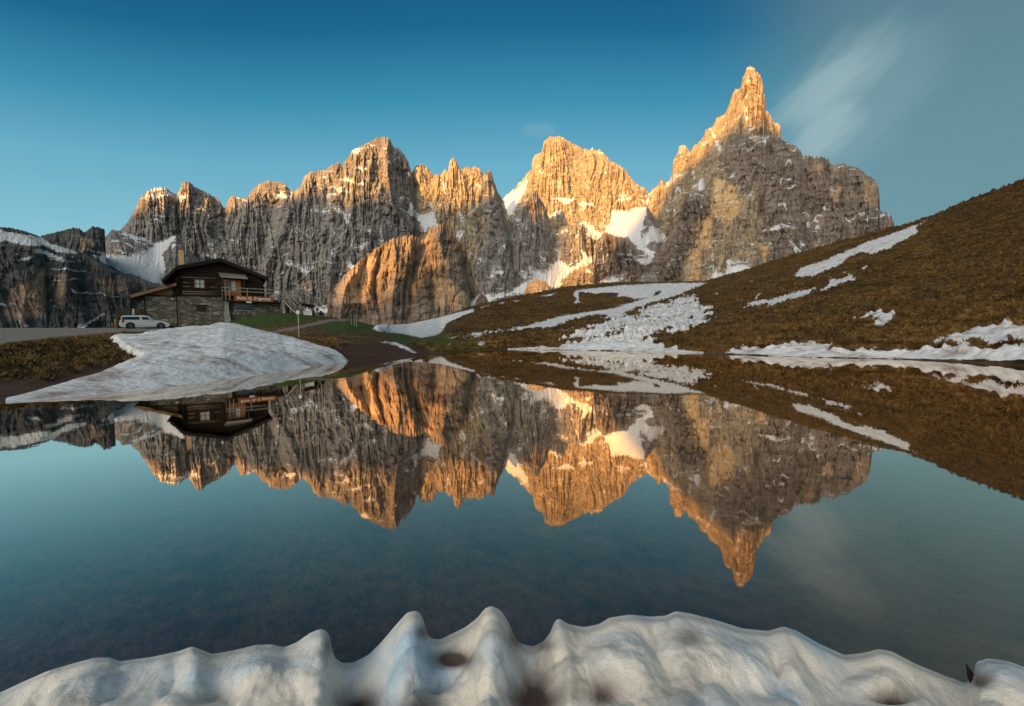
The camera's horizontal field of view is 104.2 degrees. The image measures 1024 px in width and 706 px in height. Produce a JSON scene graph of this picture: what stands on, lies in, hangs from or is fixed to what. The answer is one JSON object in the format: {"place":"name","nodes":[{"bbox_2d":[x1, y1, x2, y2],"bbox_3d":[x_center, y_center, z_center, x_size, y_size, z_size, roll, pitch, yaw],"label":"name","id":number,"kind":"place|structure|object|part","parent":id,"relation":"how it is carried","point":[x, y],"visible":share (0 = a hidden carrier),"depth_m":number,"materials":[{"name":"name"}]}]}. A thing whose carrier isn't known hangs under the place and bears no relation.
{"place":"outdoors","nodes":[
{"label":"outdoors","id":0,"kind":"place"},
{"bbox_2d":[41,226,106,265],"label":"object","id":1,"kind":"structure","parent":0,"point":[90,242],"depth_m":1434.69,"materials":[{"name":"grey stone"}]},
{"bbox_2d":[0,227,161,327],"bbox_3d":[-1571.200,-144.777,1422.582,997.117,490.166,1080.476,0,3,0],"label":"cliff","id":2,"kind":"structure","parent":0,"point":[45,283],"depth_m":1240.43,"materials":[{"name":"grey stone"}]},
{"bbox_2d":[0,178,1023,691],"bbox_3d":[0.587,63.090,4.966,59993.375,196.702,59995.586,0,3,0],"label":"ground","id":3,"kind":"structure","parent":0,"point":[360,568],"depth_m":3.92,"materials":[{"name":"brown soil"}]},
{"bbox_2d":[116,307,142,327],"bbox_3d":[-47.597,-4.219,49.627,2.468,2.875,0.315,-2,3,-38],"label":"wooden fence","id":4,"kind":"object","parent":3,"relation":"on","point":[126,311],"visible":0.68,"depth_m":49.36,"materials":[{"name":"brown wood"}]},
{"bbox_2d":[118,315,170,328],"bbox_3d":[-43.224,-3.615,46.986,4.490,1.655,2.240,-3,3,-41],"label":"parked car","id":5,"kind":"object","parent":3,"relation":"on","point":[133,321],"visible":0.94,"depth_m":46.07,"materials":[{"name":"white paint"}]},
{"bbox_3d":[-43.599,-3.984,45.570,1.520,0.364,0.139,-3,3,-41],"label":"side window","id":6,"kind":"part","parent":5,"relation":"part of","materials":[{"name":"black glass"}]},
{"bbox_2d":[105,230,199,285],"bbox_3d":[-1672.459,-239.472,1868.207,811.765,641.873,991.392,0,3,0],"label":"mountain snow bowl","id":7,"kind":"object","parent":3,"relation":"on","point":[136,256],"visible":0.23,"depth_m":1737.70,"materials":[{"name":"white snow"}]},
{"bbox_2d":[127,244,300,328],"bbox_3d":[-39.497,-7.687,54.208,17.646,13.257,12.486,-2,3,-36],"label":"mountain hut","id":8,"kind":"object","parent":3,"relation":"on","point":[211,291],"visible":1,"depth_m":50.85,"materials":[{"name":"stone"}]},
{"bbox_2d":[194,279,204,287],"bbox_3d":[-39.420,-8.732,50.231,1.126,1.103,0.140,-2,3,-36],"label":"window","id":9,"kind":"structure","parent":8,"relation":"in","point":[198,283],"depth_m":50.20,"materials":[{"name":"white glass"}]},
{"bbox_2d":[192,304,208,311],"bbox_3d":[-39.397,-5.672,50.415,1.597,0.875,0.140,-2,3,-36],"label":"window","id":10,"kind":"structure","parent":8,"relation":"in","point":[199,308],"depth_m":50.39,"materials":[{"name":"brown wood"}]},
{"bbox_2d":[224,279,240,295],"bbox_3d":[-36.632,-8.542,52.242,1.837,2.054,0.140,-2,3,-36],"label":"balcony door","id":11,"kind":"structure","parent":8,"relation":"in","point":[233,283],"depth_m":52.27,"materials":[{"name":"orange wood"}]},
{"bbox_2d":[234,303,253,310],"bbox_3d":[-35.780,-6.098,53.167,2.184,1.006,0.160,-2,3,-36],"label":"window","id":12,"kind":"structure","parent":8,"relation":"in","point":[237,306],"depth_m":53.16,"materials":[{"name":"teal glass"}]},
{"bbox_2d":[120,137,419,315],"bbox_3d":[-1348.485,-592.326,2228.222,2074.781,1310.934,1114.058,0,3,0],"label":"mountain main massif","id":13,"kind":"structure","parent":3,"relation":"on","point":[317,236],"depth_m":2147.44,"materials":[{"name":"grey stone"}]},
{"bbox_2d":[296,311,298,336],"bbox_3d":[-19.513,-2.516,36.400,0.282,2.708,0.128,0,3,0],"label":"sign post","id":14,"kind":"object","parent":3,"relation":"on","point":[297,312],"visible":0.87,"depth_m":36.37,"materials":[{"name":"metal"}]},
{"bbox_2d":[290,290,305,313],"bbox_3d":[-30.858,-7.437,57.603,2.065,3.450,0.190,-2,3,-36],"label":"terrace railing","id":15,"kind":"object","parent":3,"relation":"on","point":[296,298],"visible":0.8,"depth_m":57.55,"materials":[{"name":"grey wood"}]},
{"bbox_2d":[285,299,313,313],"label":"shed","id":16,"kind":"structure","parent":3,"relation":"on","point":[308,305],"depth_m":60.22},
{"bbox_2d":[303,311,311,314],"bbox_3d":[-28.627,-5.416,55.808,1.200,1.000,0.600,-2,3,-25],"label":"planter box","id":17,"kind":"object","parent":3,"relation":"on","point":[307,312],"visible":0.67,"depth_m":55.57,"materials":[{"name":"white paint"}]},
{"bbox_2d":[324,223,478,325],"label":"mountain lower buttress","id":18,"kind":"structure","parent":3,"relation":"on","point":[404,279],"depth_m":1114.65,"materials":[{"name":"brown stone"}]},
{"bbox_2d":[412,157,510,287],"bbox_3d":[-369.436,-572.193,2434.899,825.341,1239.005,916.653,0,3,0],"label":"mountain pinnacles","id":19,"kind":"object","parent":3,"relation":"on","point":[451,197],"visible":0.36,"depth_m":2315.47,"materials":[{"name":"brown stone"}]},
{"bbox_2d":[475,293,488,305],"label":"mountain gully boulder","id":20,"kind":"object","parent":3,"relation":"on","point":[482,298],"visible":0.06,"depth_m":1171.06,"materials":[{"name":"grey stone"}]},
{"bbox_2d":[0,606,1023,705],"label":"snow bank","id":21,"kind":"structure","parent":3,"relation":"on","point":[485,657],"depth_m":1.56,"materials":[{"name":"white snow"}]},
{"bbox_2d":[966,664,973,682],"bbox_3d":[1.852,1.310,1.593,0.053,0.107,0.030,2,3,43],"label":"wood splinter","id":22,"kind":"object","parent":21,"relation":"in","point":[970,674],"visible":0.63,"depth_m":1.60,"materials":[{"name":"brown wood"}]},
{"bbox_2d":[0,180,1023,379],"bbox_3d":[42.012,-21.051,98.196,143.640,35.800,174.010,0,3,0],"label":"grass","id":23,"kind":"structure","parent":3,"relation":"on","point":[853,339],"depth_m":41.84,"materials":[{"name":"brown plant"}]},
{"bbox_2d":[474,170,596,302],"bbox_3d":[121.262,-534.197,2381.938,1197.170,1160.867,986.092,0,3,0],"label":"rock face","id":24,"kind":"object","parent":3,"relation":"on","point":[534,244],"visible":0.44,"depth_m":2266.07},
{"bbox_2d":[523,279,551,294],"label":"rock outcrop","id":25,"kind":"object","parent":3,"relation":"on","point":[534,286],"visible":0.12,"depth_m":1869.42,"materials":[{"name":"stone"}]},
{"bbox_2d":[503,136,654,237],"bbox_3d":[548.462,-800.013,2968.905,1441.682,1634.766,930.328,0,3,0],"label":"mountain peak","id":26,"kind":"structure","parent":3,"relation":"on","point":[569,183],"depth_m":2821.61,"materials":[{"name":"brown stone"}]},
{"bbox_2d":[560,232,654,286],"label":"mountain lower knolls","id":27,"kind":"structure","parent":3,"relation":"on","point":[616,254],"depth_m":1985.96,"materials":[{"name":"stone"}]},
{"bbox_2d":[594,205,662,282],"bbox_3d":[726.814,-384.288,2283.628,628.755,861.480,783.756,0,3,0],"label":"mountain snow saddle","id":28,"kind":"object","parent":3,"relation":"on","point":[639,228],"visible":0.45,"depth_m":2105.58,"materials":[{"name":"white snow"}]},
{"bbox_2d":[654,190,710,281],"bbox_3d":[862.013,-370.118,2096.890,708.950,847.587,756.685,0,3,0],"label":"rock face","id":29,"kind":"object","parent":3,"relation":"on","point":[682,237],"visible":0.2,"depth_m":1887.02},
{"bbox_2d":[719,134,894,257],"bbox_3d":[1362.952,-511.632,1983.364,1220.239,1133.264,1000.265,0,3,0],"label":"mountain summit shoulder","id":30,"kind":"object","parent":3,"relation":"on","point":[808,203],"visible":0.34,"depth_m":1747.43},
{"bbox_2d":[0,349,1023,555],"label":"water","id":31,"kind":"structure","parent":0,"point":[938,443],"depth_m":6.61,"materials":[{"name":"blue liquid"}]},
{"bbox_2d":[0,0,1023,236],"label":"sky","id":32,"kind":"structure","parent":0,"point":[104,104],"materials":[{"name":"blue"}]},
{"bbox_2d":[648,66,780,280],"bbox_3d":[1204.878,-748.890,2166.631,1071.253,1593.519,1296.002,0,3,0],"label":"mountain tower","id":33,"kind":"structure","parent":0,"point":[732,238],"depth_m":1988.07,"materials":[{"name":"brown stone"}]}
]}

